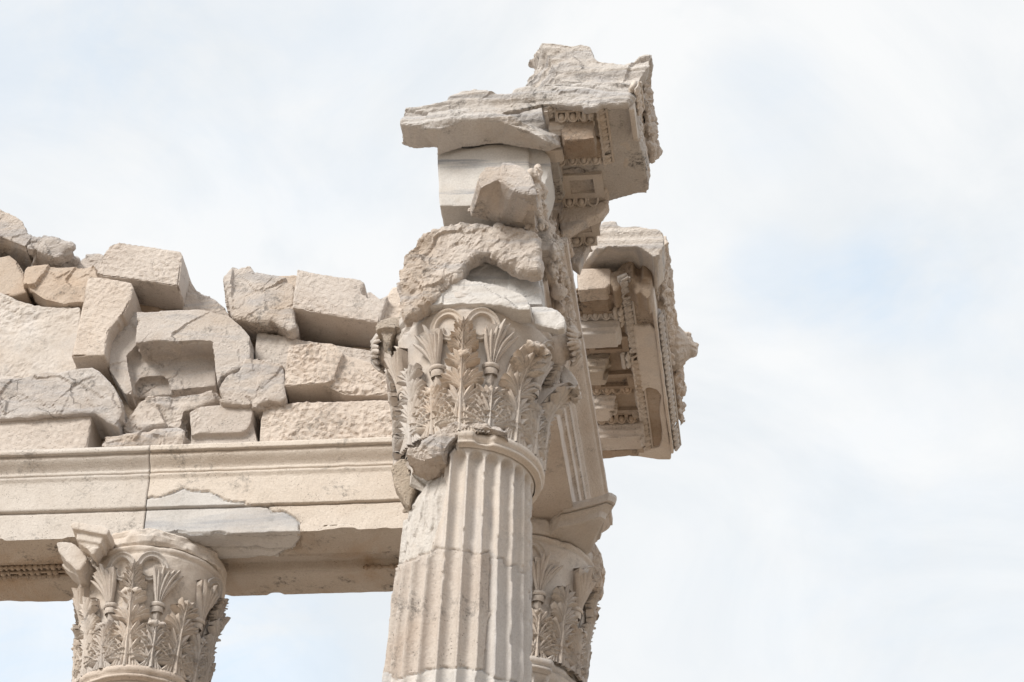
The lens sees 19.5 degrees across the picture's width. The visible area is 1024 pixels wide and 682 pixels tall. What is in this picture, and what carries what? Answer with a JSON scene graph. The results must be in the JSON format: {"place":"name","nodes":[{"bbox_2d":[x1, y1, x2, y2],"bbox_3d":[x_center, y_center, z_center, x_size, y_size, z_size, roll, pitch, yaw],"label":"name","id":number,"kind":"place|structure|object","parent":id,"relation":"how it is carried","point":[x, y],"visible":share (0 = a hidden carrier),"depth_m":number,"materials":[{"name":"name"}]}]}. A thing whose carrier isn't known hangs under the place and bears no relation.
{"place":"outdoors","nodes":[
{"label":"outdoors","id":0,"kind":"place"},
{"bbox_2d":[0,0,1023,681],"label":"sky","id":1,"kind":"structure","parent":0,"point":[835,192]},
{"bbox_2d":[548,212,556,235],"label":"frieze block","id":2,"kind":"structure","parent":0,"point":[552,219],"depth_m":29.30,"materials":[{"name":"stone"}]},
{"bbox_2d":[552,210,600,274],"bbox_3d":[0.604,-0.917,30.252,0.726,0.998,1.268,-2,-37,7],"label":"cornice fragment","id":3,"kind":"object","parent":2,"relation":"on","point":[582,242],"visible":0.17,"depth_m":30.23,"materials":[{"name":"stone"}]},
{"bbox_2d":[582,221,698,424],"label":"gutter block","id":4,"kind":"structure","parent":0,"point":[616,248],"depth_m":31.03,"materials":[{"name":"stone"}]},
{"bbox_2d":[576,262,680,458],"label":"cornice block","id":5,"kind":"structure","parent":4,"relation":"attached to","point":[624,327],"depth_m":31.93,"materials":[{"name":"stone"}]},
{"bbox_3d":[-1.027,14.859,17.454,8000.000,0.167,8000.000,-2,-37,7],"label":"ground","id":6,"kind":"structure","parent":0,"visible":0},
{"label":"podium","id":7,"kind":"structure","parent":6,"relation":"on","visible":0},
{"bbox_2d":[57,522,230,681],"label":"fluted column","id":8,"kind":"structure","parent":7,"relation":"on","point":[149,604],"depth_m":31.14,"materials":[{"name":"beige stone"}]},
{"bbox_2d":[0,445,150,601],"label":"architrave beam","id":9,"kind":"structure","parent":8,"relation":"on","point":[48,497],"depth_m":32.02,"materials":[{"name":"stone"}]},
{"bbox_2d":[0,417,100,449],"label":"cream block","id":10,"kind":"structure","parent":9,"relation":"on","point":[54,433],"depth_m":32.51,"materials":[{"name":"stone"}]},
{"bbox_2d":[0,368,127,438],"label":"boulder","id":11,"kind":"object","parent":10,"relation":"on","point":[88,392],"visible":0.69,"depth_m":32.69,"materials":[{"name":"stone"}]},
{"bbox_2d":[0,293,81,379],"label":"boulder","id":12,"kind":"object","parent":11,"relation":"on","point":[37,339],"visible":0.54,"depth_m":33.51,"materials":[{"name":"stone"}]},
{"bbox_2d":[0,256,32,304],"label":"boulder","id":13,"kind":"object","parent":12,"relation":"on","point":[11,278],"visible":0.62,"depth_m":34.10,"materials":[{"name":"beige stone"}]},
{"bbox_2d":[0,209,32,272],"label":"boulder","id":14,"kind":"object","parent":13,"relation":"on","point":[15,237],"visible":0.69,"depth_m":34.37,"materials":[{"name":"stone"}]},
{"bbox_2d":[23,265,98,310],"bbox_3d":[-5.128,-0.466,34.123,0.922,0.619,0.678,-2,-37,7],"label":"boulder","id":15,"kind":"object","parent":12,"relation":"on","point":[46,286],"visible":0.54,"depth_m":33.92,"materials":[{"name":"beige stone"}]},
{"bbox_2d":[27,235,81,267],"bbox_3d":[-5.241,-0.813,34.527,0.581,0.399,1.047,-2,-37,7],"label":"boulder","id":16,"kind":"object","parent":15,"relation":"on","point":[53,251],"visible":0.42,"depth_m":34.13,"materials":[{"name":"stone"}]},
{"bbox_2d":[75,254,103,269],"bbox_3d":[-4.839,-0.706,34.549,0.458,0.453,0.610,-2,-37,7],"label":"boulder","id":17,"kind":"object","parent":15,"relation":"on","point":[90,260],"visible":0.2,"depth_m":34.42,"materials":[{"name":"stone"}]},
{"bbox_2d":[72,277,141,383],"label":"cream block","id":18,"kind":"structure","parent":11,"relation":"on","point":[110,307],"depth_m":33.28,"materials":[{"name":"stone"}]},
{"bbox_2d":[35,305,370,446],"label":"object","id":19,"kind":"object","parent":10,"relation":"on","point":[128,411],"visible":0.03,"depth_m":33.24,"materials":[{"name":"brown stone"}]},
{"bbox_2d":[97,242,191,310],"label":"cream block","id":20,"kind":"structure","parent":19,"relation":"on","point":[156,277],"depth_m":33.73,"materials":[{"name":"stone"}]},
{"bbox_2d":[182,281,228,315],"bbox_3d":[-3.476,-0.305,34.002,0.653,0.788,0.573,-2,-37,7],"label":"boulder","id":21,"kind":"object","parent":19,"relation":"on","point":[196,300],"visible":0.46,"depth_m":33.77,"materials":[{"name":"stone"}]},
{"bbox_2d":[293,270,388,347],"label":"cream block","id":22,"kind":"structure","parent":19,"relation":"on","point":[341,311],"depth_m":33.12,"materials":[{"name":"stone"}]},
{"bbox_2d":[367,292,378,298],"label":"boulder","id":23,"kind":"object","parent":22,"relation":"on","point":[370,295],"visible":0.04,"depth_m":33.72,"materials":[{"name":"stone"}]},
{"bbox_2d":[383,287,401,319],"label":"cream block","id":24,"kind":"structure","parent":19,"relation":"on","point":[394,307],"depth_m":33.05,"materials":[{"name":"stone"}]},
{"bbox_2d":[102,427,190,447],"bbox_3d":[-3.969,1.241,32.509,0.987,0.345,0.720,-2,-37,7],"label":"boulder","id":25,"kind":"object","parent":9,"relation":"on","point":[170,436],"visible":0.41,"depth_m":32.26,"materials":[{"name":"stone"}]},
{"bbox_2d":[123,390,220,437],"bbox_3d":[-3.686,0.965,32.858,1.089,0.533,0.725,-2,-37,7],"label":"boulder","id":26,"kind":"object","parent":25,"relation":"on","point":[149,413],"visible":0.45,"depth_m":32.64,"materials":[{"name":"stone"}]},
{"bbox_2d":[370,279,582,681],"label":"fluted column","id":27,"kind":"structure","parent":7,"relation":"on","point":[479,396],"depth_m":26.94,"materials":[{"name":"beige stone"}]},
{"bbox_2d":[397,220,612,532],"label":"architrave beam","id":28,"kind":"structure","parent":27,"relation":"on","point":[534,269],"depth_m":28.13,"materials":[{"name":"beige stone"}]},
{"bbox_2d":[437,145,554,226],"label":"frieze block","id":29,"kind":"structure","parent":28,"relation":"on","point":[460,170],"depth_m":28.70,"materials":[{"name":"grey stone"}]},
{"bbox_2d":[400,80,650,200],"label":"cornice slab","id":30,"kind":"structure","parent":29,"relation":"on","point":[588,127],"depth_m":28.73,"materials":[{"name":"stone"}]},
{"bbox_2d":[553,167,609,238],"bbox_3d":[0.657,-1.379,29.823,0.660,0.808,1.058,-2,-37,7],"label":"cornice fragment","id":31,"kind":"object","parent":30,"relation":"attached to","point":[583,204],"visible":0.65,"depth_m":29.69,"materials":[{"name":"stone"}]},
{"bbox_2d":[526,43,662,192],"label":"gutter block","id":32,"kind":"structure","parent":30,"relation":"on","point":[551,63],"depth_m":29.15,"materials":[{"name":"stone"}]},
{"bbox_2d":[468,163,550,232],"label":"frieze block","id":33,"kind":"structure","parent":28,"relation":"on","point":[508,194],"depth_m":27.95,"materials":[{"name":"stone"}]},
{"bbox_2d":[530,493,616,681],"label":"fluted column","id":34,"kind":"structure","parent":7,"relation":"on","point":[568,573],"depth_m":30.71,"materials":[{"name":"beige stone"}]},
{"bbox_2d":[145,437,407,595],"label":"architrave beam","id":35,"kind":"structure","parent":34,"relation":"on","point":[318,516],"depth_m":31.74,"materials":[{"name":"stone"}]},
{"bbox_2d":[190,405,259,443],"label":"pitted block","id":36,"kind":"structure","parent":35,"relation":"on","point":[216,424],"depth_m":32.28,"materials":[{"name":"beige stone"}]},
{"bbox_2d":[219,358,289,428],"bbox_3d":[-2.796,0.608,32.672,0.838,0.672,0.582,-2,-37,7],"label":"boulder","id":37,"kind":"object","parent":36,"relation":"on","point":[257,386],"visible":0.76,"depth_m":32.44,"materials":[{"name":"stone"}]},
{"bbox_2d":[109,310,254,408],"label":"cut block","id":38,"kind":"structure","parent":37,"relation":"on","point":[175,353],"depth_m":33.10,"materials":[{"name":"stone"}]},
{"bbox_2d":[260,400,400,440],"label":"cream block","id":39,"kind":"structure","parent":35,"relation":"on","point":[306,420],"depth_m":32.16,"materials":[{"name":"stone"}]},
{"bbox_2d":[284,342,389,403],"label":"cream block","id":40,"kind":"structure","parent":39,"relation":"on","point":[321,372],"depth_m":32.49,"materials":[{"name":"stone"}]},
{"bbox_2d":[255,333,386,370],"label":"cream block","id":41,"kind":"structure","parent":40,"relation":"on","point":[273,348],"depth_m":33.05,"materials":[{"name":"stone"}]},
{"bbox_2d":[223,266,302,344],"bbox_3d":[-2.781,-0.280,33.554,0.910,0.969,0.785,-2,-37,7],"label":"boulder","id":42,"kind":"object","parent":41,"relation":"on","point":[256,302],"visible":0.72,"depth_m":33.25,"materials":[{"name":"stone"}]},
{"bbox_2d":[279,275,296,288],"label":"boulder","id":43,"kind":"object","parent":42,"relation":"on","point":[291,279],"visible":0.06,"depth_m":33.86,"materials":[{"name":"beige stone"}]}
]}

